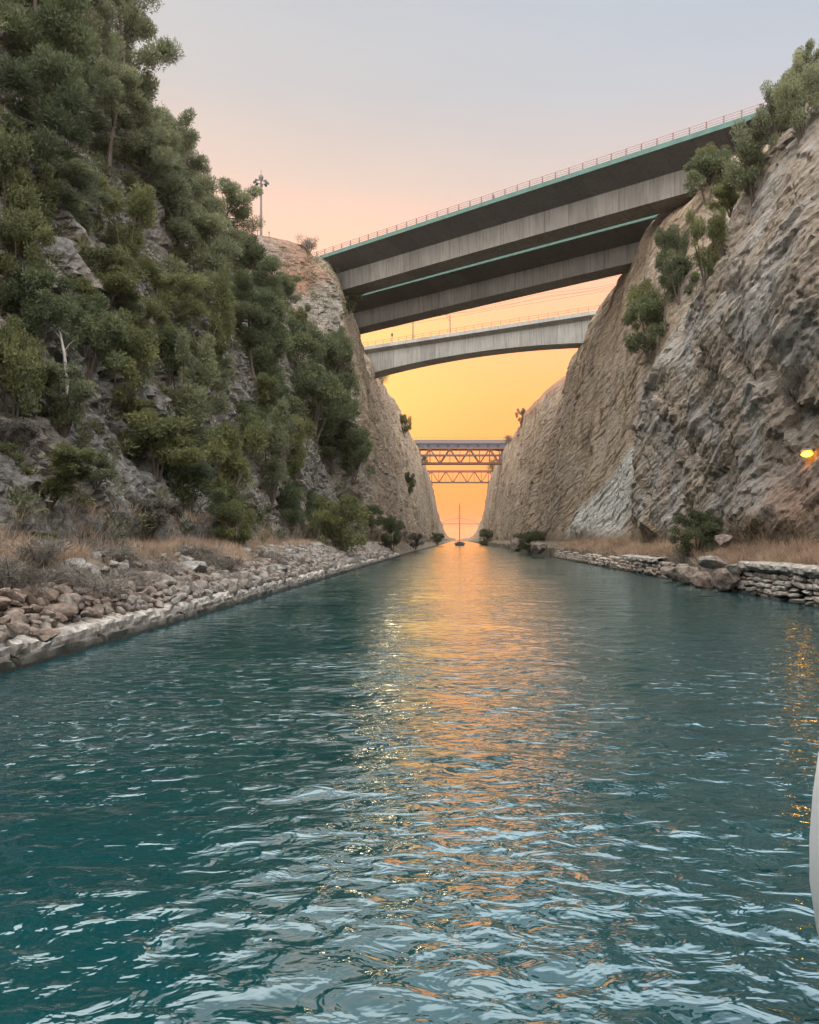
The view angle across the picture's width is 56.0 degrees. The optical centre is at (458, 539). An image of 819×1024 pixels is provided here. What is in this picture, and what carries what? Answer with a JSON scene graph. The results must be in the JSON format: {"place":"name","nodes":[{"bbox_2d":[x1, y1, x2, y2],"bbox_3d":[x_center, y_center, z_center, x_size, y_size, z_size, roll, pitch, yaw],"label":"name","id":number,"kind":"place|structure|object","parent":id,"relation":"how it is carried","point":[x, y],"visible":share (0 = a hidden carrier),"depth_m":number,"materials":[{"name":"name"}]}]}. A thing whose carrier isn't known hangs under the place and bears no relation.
{"place":"outdoors","nodes":[
{"label":"outdoors","id":0,"kind":"place"},
{"bbox_2d":[0,0,455,625],"bbox_3d":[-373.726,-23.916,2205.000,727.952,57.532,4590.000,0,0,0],"label":"cliff","id":1,"kind":"structure","parent":0,"point":[394,456],"depth_m":54.28,"materials":[{"name":"grey stone"}]},
{"bbox_2d":[0,124,43,236],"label":"bush","id":2,"kind":"object","parent":1,"relation":"on","point":[14,175],"visible":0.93,"depth_m":35.12,"materials":[{"name":"green plant"}]},
{"bbox_2d":[0,313,49,418],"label":"bush","id":3,"kind":"object","parent":1,"relation":"on","point":[12,346],"visible":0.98,"depth_m":29.60,"materials":[{"name":"green plant"}]},
{"bbox_2d":[0,417,49,457],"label":"bush","id":4,"kind":"object","parent":1,"relation":"on","point":[25,432],"visible":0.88,"depth_m":29.20,"materials":[{"name":"green plant"}]},
{"bbox_2d":[0,203,56,286],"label":"bush","id":5,"kind":"object","parent":1,"relation":"on","point":[22,232],"visible":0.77,"depth_m":34.13,"materials":[{"name":"green plant"}]},
{"bbox_2d":[0,532,75,567],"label":"dry shrub","id":6,"kind":"object","parent":1,"relation":"on","point":[44,548],"visible":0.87,"depth_m":23.15,"materials":[{"name":"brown plant"}]},
{"bbox_2d":[0,263,80,357],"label":"bush","id":7,"kind":"object","parent":1,"relation":"on","point":[28,295],"visible":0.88,"depth_m":32.89,"materials":[{"name":"green plant"}]},
{"bbox_2d":[20,161,63,244],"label":"young tree","id":8,"kind":"object","parent":1,"relation":"on","point":[50,194],"visible":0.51,"depth_m":38.21,"materials":[{"name":"green plant"}]},
{"bbox_2d":[0,552,88,605],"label":"dry shrub","id":9,"kind":"object","parent":1,"relation":"on","point":[18,571],"visible":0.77,"depth_m":20.59,"materials":[{"name":"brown plant"}]},
{"bbox_2d":[0,41,94,185],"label":"pine tree","id":10,"kind":"object","parent":1,"relation":"on","point":[21,76],"visible":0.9,"depth_m":39.20,"materials":[{"name":"green plant"}]},
{"bbox_2d":[0,0,96,105],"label":"pine tree","id":11,"kind":"object","parent":1,"relation":"on","point":[52,10],"visible":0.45,"depth_m":43.66,"materials":[{"name":"green plant"}]},
{"bbox_2d":[0,441,97,510],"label":"bush","id":12,"kind":"object","parent":1,"relation":"on","point":[67,461],"visible":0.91,"depth_m":28.13,"materials":[{"name":"green plant"}]},
{"bbox_2d":[24,359,99,437],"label":"young tree","id":13,"kind":"object","parent":1,"relation":"on","point":[57,401],"visible":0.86,"depth_m":32.21,"materials":[{"name":"green broad leaves"},{"name":"bark"}]},
{"bbox_2d":[9,1,116,134],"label":"pine tree","id":14,"kind":"object","parent":1,"relation":"on","point":[36,35],"visible":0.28,"depth_m":45.19,"materials":[{"name":"green plant"}]},
{"bbox_2d":[50,150,114,241],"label":"pine tree","id":15,"kind":"object","parent":1,"relation":"on","point":[77,170],"visible":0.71,"depth_m":40.89,"materials":[{"name":"green plant"}]},
{"bbox_2d":[67,273,98,309],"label":"bush","id":16,"kind":"object","parent":1,"relation":"on","point":[80,285],"visible":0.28,"depth_m":39.72,"materials":[{"name":"green plant"}]},
{"bbox_2d":[55,291,128,381],"bbox_3d":[-17.973,-9.948,37.752,3.657,4.474,4.201,0,0,6],"label":"bush","id":17,"kind":"object","parent":1,"relation":"on","point":[87,320],"visible":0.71,"depth_m":37.57,"materials":[{"name":"green plant"}]},
{"bbox_2d":[59,0,126,54],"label":"pine tree","id":18,"kind":"object","parent":1,"relation":"on","point":[95,12],"visible":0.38,"depth_m":55.37,"materials":[{"name":"green plant"}]},
{"bbox_2d":[54,567,134,611],"bbox_3d":[-11.074,1.542,23.058,2.718,1.532,2.625,0,0,-17],"label":"dry shrub","id":19,"kind":"object","parent":1,"relation":"on","point":[100,583],"visible":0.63,"depth_m":23.12,"materials":[{"name":"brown plant"}]},
{"bbox_2d":[82,449,120,488],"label":"bush","id":20,"kind":"object","parent":1,"relation":"on","point":[101,459],"visible":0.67,"depth_m":32.21,"materials":[{"name":"green plant"}]},
{"bbox_2d":[77,243,151,308],"bbox_3d":[-19.267,-14.336,42.236,4.577,3.381,3.722,0,0,-13],"label":"bush","id":21,"kind":"object","parent":1,"relation":"on","point":[115,270],"visible":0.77,"depth_m":41.55,"materials":[{"name":"green plant"}]},
{"bbox_2d":[73,54,161,176],"bbox_3d":[-23.895,-28.716,52.590,5.281,7.847,6.605,0,0,3],"label":"pine tree","id":22,"kind":"object","parent":1,"relation":"on","point":[125,83],"visible":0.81,"depth_m":52.49,"materials":[{"name":"green plant"}]},
{"bbox_2d":[105,281,146,321],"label":"bush","id":23,"kind":"object","parent":1,"relation":"on","point":[139,307],"visible":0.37,"depth_m":43.59,"materials":[{"name":"green plant"}]},
{"bbox_2d":[94,173,159,258],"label":"young tree","id":24,"kind":"object","parent":1,"relation":"on","point":[140,208],"visible":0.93,"depth_m":45.66,"materials":[{"name":"green plant"}]},
{"bbox_2d":[97,306,159,420],"bbox_3d":[-17.747,-9.374,40.940,3.539,6.106,4.020,0,0,-22],"label":"bush","id":25,"kind":"object","parent":1,"relation":"on","point":[140,343],"visible":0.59,"depth_m":40.71,"materials":[{"name":"green plant"}]},
{"bbox_2d":[79,0,183,110],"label":"pine tree","id":26,"kind":"object","parent":1,"relation":"on","point":[137,22],"visible":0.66,"depth_m":61.75,"materials":[{"name":"green plant"}]},
{"bbox_2d":[88,542,178,572],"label":"dry shrub","id":27,"kind":"object","parent":1,"relation":"on","point":[128,552],"visible":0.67,"depth_m":28.86,"materials":[{"name":"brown plant"}]},
{"bbox_2d":[106,564,167,591],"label":"dry shrub","id":28,"kind":"object","parent":1,"relation":"on","point":[135,574],"visible":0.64,"depth_m":26.69,"materials":[{"name":"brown plant"}]},
{"bbox_2d":[117,395,158,433],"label":"bush","id":29,"kind":"object","parent":1,"relation":"on","point":[133,401],"visible":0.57,"depth_m":40.57,"materials":[{"name":"green plant"}]},
{"bbox_2d":[103,118,185,201],"bbox_3d":[-23.928,-28.145,57.648,7.323,8.048,7.931,0,0,-28],"label":"pine tree","id":30,"kind":"object","parent":1,"relation":"on","point":[162,156],"visible":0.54,"depth_m":56.55,"materials":[{"name":"green plant"}]},
{"bbox_2d":[124,293,177,344],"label":"bush","id":31,"kind":"object","parent":1,"relation":"on","point":[153,309],"visible":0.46,"depth_m":45.69,"materials":[{"name":"green plant"}]},
{"bbox_2d":[125,496,183,537],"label":"bush","id":32,"kind":"object","parent":1,"relation":"on","point":[159,517],"visible":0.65,"depth_m":37.06,"materials":[{"name":"green plant"}]},
{"bbox_2d":[116,409,209,480],"bbox_3d":[-16.255,-4.972,41.357,4.305,3.723,5.294,0,0,29],"label":"bush","id":33,"kind":"object","parent":1,"relation":"on","point":[155,433],"visible":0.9,"depth_m":40.64,"materials":[{"name":"green plant"}]},
{"bbox_2d":[131,86,196,147],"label":"young tree","id":34,"kind":"object","parent":1,"relation":"on","point":[186,118],"visible":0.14,"depth_m":69.23,"materials":[{"name":"green plant"}]},
{"bbox_2d":[136,253,212,325],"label":"pine tree","id":35,"kind":"object","parent":1,"relation":"on","point":[184,284],"visible":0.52,"depth_m":51.33,"materials":[{"name":"pine needles"},{"name":"bark"}]},
{"bbox_2d":[154,322,196,385],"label":"bush","id":36,"kind":"object","parent":1,"relation":"on","point":[171,341],"visible":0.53,"depth_m":47.88,"materials":[{"name":"green plant"}]},
{"bbox_2d":[0,495,352,607],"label":"dry grass","id":37,"kind":"structure","parent":1,"relation":"on","point":[153,547],"depth_m":34.05,"materials":[{"name":"brown plant"}]},
{"bbox_2d":[140,151,227,254],"bbox_3d":[-22.616,-27.078,62.260,7.450,8.690,7.639,0,0,31],"label":"pine tree","id":38,"kind":"object","parent":1,"relation":"on","point":[184,187],"visible":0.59,"depth_m":60.43,"materials":[{"name":"green plant"}]},
{"bbox_2d":[155,105,217,194],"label":"pine tree","id":39,"kind":"object","parent":1,"relation":"on","point":[186,148],"visible":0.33,"depth_m":77.69,"materials":[{"name":"green plant"}]},
{"bbox_2d":[159,326,220,435],"bbox_3d":[-17.479,-9.805,48.238,4.209,6.966,3.390,0,0,16],"label":"young tree","id":40,"kind":"object","parent":1,"relation":"on","point":[200,373],"visible":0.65,"depth_m":48.20,"materials":[{"name":"green plant"}]},
{"bbox_2d":[0,0,382,545],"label":"undergrowth","id":41,"kind":"object","parent":1,"relation":"on","point":[14,491],"visible":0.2,"depth_m":44.14,"materials":[{"name":"green plant"}]},
{"bbox_2d":[159,461,229,519],"bbox_3d":[-15.365,-2.933,43.838,4.521,4.014,3.980,0,0,-7],"label":"bush","id":42,"kind":"object","parent":1,"relation":"on","point":[198,474],"visible":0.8,"depth_m":43.40,"materials":[{"name":"green plant"}]},
{"bbox_2d":[159,203,243,316],"bbox_3d":[-21.436,-22.539,61.753,8.355,9.288,6.261,0,0,-18],"label":"pine tree","id":43,"kind":"object","parent":1,"relation":"on","point":[211,241],"visible":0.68,"depth_m":61.30,"materials":[{"name":"green plant"}]},
{"bbox_2d":[173,383,232,462],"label":"young tree","id":44,"kind":"object","parent":1,"relation":"on","point":[188,406],"visible":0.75,"depth_m":47.48,"materials":[{"name":"green plant"}]},
{"bbox_2d":[170,541,236,572],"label":"dry shrub","id":45,"kind":"object","parent":1,"relation":"on","point":[200,555],"visible":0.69,"depth_m":35.42,"materials":[{"name":"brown plant"}]},
{"bbox_2d":[173,264,237,396],"bbox_3d":[-19.017,-15.522,57.282,5.314,10.186,4.280,0,0,-22],"label":"young tree","id":46,"kind":"object","parent":1,"relation":"on","point":[220,321],"visible":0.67,"depth_m":57.22,"materials":[{"name":"green plant"}]},
{"bbox_2d":[206,353,236,395],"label":"bush","id":47,"kind":"object","parent":1,"relation":"on","point":[230,359],"visible":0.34,"depth_m":59.57,"materials":[{"name":"green plant"}]},
{"bbox_2d":[179,418,272,527],"bbox_3d":[-14.827,-4.252,48.533,4.688,7.544,5.821,0,0,29],"label":"young tree","id":48,"kind":"object","parent":1,"relation":"on","point":[234,462],"visible":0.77,"depth_m":48.93,"materials":[{"name":"green plant"}]},
{"bbox_2d":[200,267,260,324],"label":"pine tree","id":49,"kind":"object","parent":1,"relation":"on","point":[239,308],"visible":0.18,"depth_m":69.56,"materials":[{"name":"green plant"}]},
{"bbox_2d":[196,177,265,257],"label":"pine tree","id":50,"kind":"object","parent":1,"relation":"on","point":[235,200],"visible":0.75,"depth_m":81.57,"materials":[{"name":"green plant"}]},
{"bbox_2d":[213,499,257,546],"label":"bush","id":51,"kind":"object","parent":1,"relation":"on","point":[232,511],"visible":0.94,"depth_m":46.46,"materials":[{"name":"green plant"}]},
{"bbox_2d":[234,399,267,456],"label":"bush","id":52,"kind":"object","parent":1,"relation":"on","point":[241,405],"visible":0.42,"depth_m":63.79,"materials":[{"name":"green plant"}]},
{"bbox_2d":[229,267,278,378],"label":"pine tree","id":53,"kind":"object","parent":1,"relation":"on","point":[265,301],"visible":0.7,"depth_m":70.72,"materials":[{"name":"green plant"}]},
{"bbox_2d":[226,230,285,298],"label":"pine tree","id":54,"kind":"object","parent":1,"relation":"on","point":[255,257],"visible":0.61,"depth_m":91.66,"materials":[{"name":"green plant"}]},
{"bbox_2d":[241,372,278,421],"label":"young tree","id":55,"kind":"object","parent":1,"relation":"on","point":[266,384],"visible":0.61,"depth_m":70.11,"materials":[{"name":"green plant"}]},
{"bbox_2d":[238,287,294,388],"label":"pine tree","id":56,"kind":"object","parent":1,"relation":"on","point":[266,360],"visible":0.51,"depth_m":79.84,"materials":[{"name":"green plant"}]},
{"bbox_2d":[239,396,297,508],"bbox_3d":[-16.164,-7.309,65.599,4.304,9.432,5.344,0,0,-3],"label":"young tree","id":57,"kind":"object","parent":1,"relation":"on","point":[279,438],"visible":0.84,"depth_m":64.28,"materials":[{"name":"green plant"}]},
{"bbox_2d":[267,383,293,423],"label":"bush","id":58,"kind":"object","parent":1,"relation":"on","point":[284,390],"visible":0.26,"depth_m":77.97,"materials":[{"name":"green plant"}]},
{"bbox_2d":[273,271,303,308],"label":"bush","id":59,"kind":"object","parent":1,"relation":"on","point":[288,285],"visible":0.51,"depth_m":101.96,"materials":[{"name":"green plant"}]},
{"bbox_2d":[276,479,306,528],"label":"bush","id":60,"kind":"object","parent":1,"relation":"on","point":[289,494],"visible":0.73,"depth_m":67.97,"materials":[{"name":"green plant"}]},
{"bbox_2d":[285,413,315,480],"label":"young tree","id":61,"kind":"object","parent":1,"relation":"on","point":[296,457],"visible":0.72,"depth_m":74.32,"materials":[{"name":"green plant"}]},
{"bbox_2d":[289,304,311,355],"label":"young tree","id":62,"kind":"object","parent":1,"relation":"on","point":[302,316],"visible":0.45,"depth_m":112.09,"materials":[{"name":"green plant"}]},
{"bbox_2d":[280,314,325,375],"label":"bush","id":63,"kind":"object","parent":1,"relation":"on","point":[305,339],"visible":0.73,"depth_m":102.48,"materials":[{"name":"green plant"}]},
{"bbox_2d":[304,489,329,537],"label":"bush","id":64,"kind":"object","parent":1,"relation":"on","point":[310,504],"visible":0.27,"depth_m":79.65,"materials":[{"name":"green plant"}]},
{"bbox_2d":[288,362,353,441],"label":"bush","id":65,"kind":"object","parent":1,"relation":"on","point":[324,383],"visible":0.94,"depth_m":101.06,"materials":[{"name":"green plant"}]},
{"bbox_2d":[301,329,353,404],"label":"bush","id":66,"kind":"object","parent":1,"relation":"on","point":[327,346],"visible":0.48,"depth_m":114.30,"materials":[{"name":"green plant"}]},
{"bbox_2d":[310,492,371,553],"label":"bush","id":67,"kind":"object","parent":1,"relation":"on","point":[333,518],"visible":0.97,"depth_m":74.62,"materials":[{"name":"green plant"}]},
{"bbox_2d":[312,403,370,472],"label":"pine tree","id":68,"kind":"object","parent":1,"relation":"on","point":[344,431],"visible":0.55,"depth_m":109.38,"materials":[{"name":"green plant"}]},
{"bbox_2d":[330,325,354,371],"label":"bush","id":69,"kind":"object","parent":1,"relation":"on","point":[339,334],"visible":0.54,"depth_m":116.19,"materials":[{"name":"green plant"}]},
{"bbox_2d":[334,366,360,408],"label":"bush","id":70,"kind":"object","parent":1,"relation":"on","point":[354,382],"visible":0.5,"depth_m":116.22,"materials":[{"name":"green plant"}]},
{"bbox_2d":[341,427,375,482],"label":"bush","id":71,"kind":"object","parent":1,"relation":"on","point":[365,449],"visible":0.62,"depth_m":115.28,"materials":[{"name":"green plant"}]},
{"bbox_2d":[380,514,403,550],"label":"bush","id":72,"kind":"object","parent":1,"relation":"on","point":[389,524],"visible":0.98,"depth_m":128.19,"materials":[{"name":"green plant"}]},
{"bbox_2d":[427,470,491,482],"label":"truss bridge","id":73,"kind":"structure","parent":1,"relation":"on","point":[431,472],"depth_m":521.77,"materials":[{"name":"orange metal"}]},
{"bbox_2d":[414,438,509,464],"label":"truss bridge","id":74,"kind":"structure","parent":1,"relation":"attached to","point":[469,446],"depth_m":375.60,"materials":[{"name":"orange metal"}]},
{"bbox_2d":[0,540,818,1023],"bbox_3d":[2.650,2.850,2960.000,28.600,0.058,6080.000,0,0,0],"label":"water","id":75,"kind":"structure","parent":0,"point":[452,782],"depth_m":8.17,"materials":[{"name":"teal liquid"}]},
{"bbox_2d":[0,541,399,673],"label":"quay wall","id":76,"kind":"structure","parent":75,"relation":"in","point":[164,601],"depth_m":26.00,"materials":[{"name":"stone"}]},
{"bbox_2d":[5,621,29,634],"bbox_3d":[-8.940,1.796,15.582,0.457,0.277,0.613,0,0,-23],"label":"boulder","id":77,"kind":"object","parent":76,"relation":"on","point":[18,628],"visible":1,"depth_m":15.40,"materials":[{"name":"stone"}]},
{"bbox_2d":[32,628,60,641],"bbox_3d":[-8.591,1.996,15.993,0.578,0.293,0.465,0,0,21],"label":"boulder","id":78,"kind":"object","parent":76,"relation":"on","point":[46,634],"visible":1,"depth_m":15.86,"materials":[{"name":"stone"}]},
{"bbox_2d":[672,566,699,584],"bbox_3d":[14.463,2.306,48.810,1.707,1.280,1.158,0,0,38],"label":"boulder","id":79,"kind":"object","parent":75,"relation":"in","point":[682,574],"visible":0.84,"depth_m":48.43,"materials":[{"name":"stone"}]},
{"bbox_2d":[691,571,713,587],"bbox_3d":[14.569,2.456,45.555,1.193,1.133,1.783,0,0,-29],"label":"boulder","id":80,"kind":"object","parent":75,"relation":"in","point":[701,579],"visible":0.8,"depth_m":45.16,"materials":[{"name":"stone"}]},
{"bbox_2d":[711,568,740,590],"bbox_3d":[14.803,2.184,42.224,1.288,1.313,2.230,0,0,-6],"label":"boulder","id":81,"kind":"object","parent":75,"relation":"in","point":[724,579],"visible":0.87,"depth_m":41.72,"materials":[{"name":"stone"}]},
{"bbox_2d":[697,556,726,568],"bbox_3d":[14.352,1.279,43.479,1.343,0.762,1.794,0,0,-11],"label":"boulder","id":82,"kind":"object","parent":81,"relation":"on","point":[712,562],"visible":1,"depth_m":43.04,"materials":[{"name":"stone"}]},
{"bbox_2d":[809,752,818,935],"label":"tour boat","id":83,"kind":"object","parent":75,"relation":"on","point":[814,856],"visible":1,"depth_m":3.32,"materials":[{"name":"white rubber"}]},
{"bbox_2d":[110,0,818,539],"label":"sky","id":84,"kind":"structure","parent":0,"point":[360,118],"materials":[{"name":"orange"}]},
{"bbox_2d":[461,92,818,598],"bbox_3d":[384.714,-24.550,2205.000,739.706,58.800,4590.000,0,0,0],"label":"cliff","id":85,"kind":"structure","parent":0,"point":[613,437],"depth_m":60.57,"materials":[{"name":"grey stone"}]},
{"bbox_2d":[364,305,598,378],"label":"railway bridge","id":86,"kind":"structure","parent":85,"relation":"on","point":[569,331],"depth_m":183.60,"materials":[{"name":"concrete"}]},
{"bbox_2d":[346,214,657,334],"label":"highway bridge","id":87,"kind":"structure","parent":85,"relation":"on","point":[597,254],"depth_m":144.43,"materials":[{"name":"concrete"}]},
{"bbox_2d":[516,530,544,552],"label":"bush","id":88,"kind":"object","parent":85,"relation":"on","point":[528,537],"visible":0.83,"depth_m":158.04,"materials":[{"name":"green plant"}]},
{"bbox_2d":[311,85,815,297],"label":"highway bridge","id":89,"kind":"structure","parent":85,"relation":"on","point":[641,183],"depth_m":116.89,"materials":[{"name":"concrete"}]},
{"bbox_2d":[625,278,660,333],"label":"bush","id":90,"kind":"object","parent":85,"relation":"on","point":[637,291],"visible":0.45,"depth_m":98.91,"materials":[{"name":"green plant"}]},
{"bbox_2d":[621,290,669,363],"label":"bush","id":91,"kind":"object","parent":85,"relation":"on","point":[648,310],"visible":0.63,"depth_m":94.41,"materials":[{"name":"green plant"}]},
{"bbox_2d":[653,224,688,277],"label":"bush","id":92,"kind":"object","parent":85,"relation":"on","point":[668,240],"visible":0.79,"depth_m":93.60,"materials":[{"name":"green plant"}]},
{"bbox_2d":[657,251,699,304],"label":"bush","id":93,"kind":"object","parent":85,"relation":"on","point":[681,261],"visible":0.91,"depth_m":89.96,"materials":[{"name":"green plant"}]},
{"bbox_2d":[553,550,818,607],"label":"quay wall","id":94,"kind":"structure","parent":85,"relation":"on","point":[763,573],"depth_m":38.78,"materials":[{"name":"stone"}]},
{"bbox_2d":[558,507,818,564],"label":"dry grass","id":95,"kind":"structure","parent":85,"relation":"on","point":[809,555],"depth_m":48.51,"materials":[{"name":"brown plant"}]},
{"bbox_2d":[669,509,723,555],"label":"bush","id":96,"kind":"object","parent":85,"relation":"on","point":[708,526],"visible":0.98,"depth_m":52.57,"materials":[{"name":"green plant"}]},
{"bbox_2d":[685,207,729,290],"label":"young tree","id":97,"kind":"object","parent":85,"relation":"on","point":[716,230],"visible":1,"depth_m":60.16,"materials":[{"name":"green plant"}]},
{"bbox_2d":[682,148,736,204],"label":"bush","id":98,"kind":"object","parent":85,"relation":"on","point":[717,160],"visible":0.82,"depth_m":89.27,"materials":[{"name":"green plant"}]},
{"bbox_2d":[704,177,742,216],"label":"bush","id":99,"kind":"object","parent":85,"relation":"on","point":[727,192],"visible":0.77,"depth_m":64.90,"materials":[{"name":"green plant"}]},
{"bbox_2d":[721,108,779,206],"bbox_3d":[22.410,-28.446,57.954,5.005,6.878,4.070,0,0,-44],"label":"bush","id":100,"kind":"object","parent":85,"relation":"on","point":[749,145],"visible":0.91,"depth_m":57.42,"materials":[{"name":"green plant"}]},
{"bbox_2d":[750,79,802,138],"bbox_3d":[24.325,-32.380,58.473,3.547,4.804,2.884,0,0,-6],"label":"bush","id":101,"kind":"object","parent":85,"relation":"on","point":[771,108],"visible":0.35,"depth_m":57.90,"materials":[{"name":"green plant"}]},
{"bbox_2d":[770,56,818,143],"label":"bush","id":102,"kind":"object","parent":85,"relation":"on","point":[788,94],"visible":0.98,"depth_m":52.14,"materials":[{"name":"green plant"}]},
{"bbox_2d":[791,37,818,82],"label":"bush","id":103,"kind":"object","parent":85,"relation":"on","point":[806,53],"visible":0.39,"depth_m":91.04,"materials":[{"name":"green plant"}]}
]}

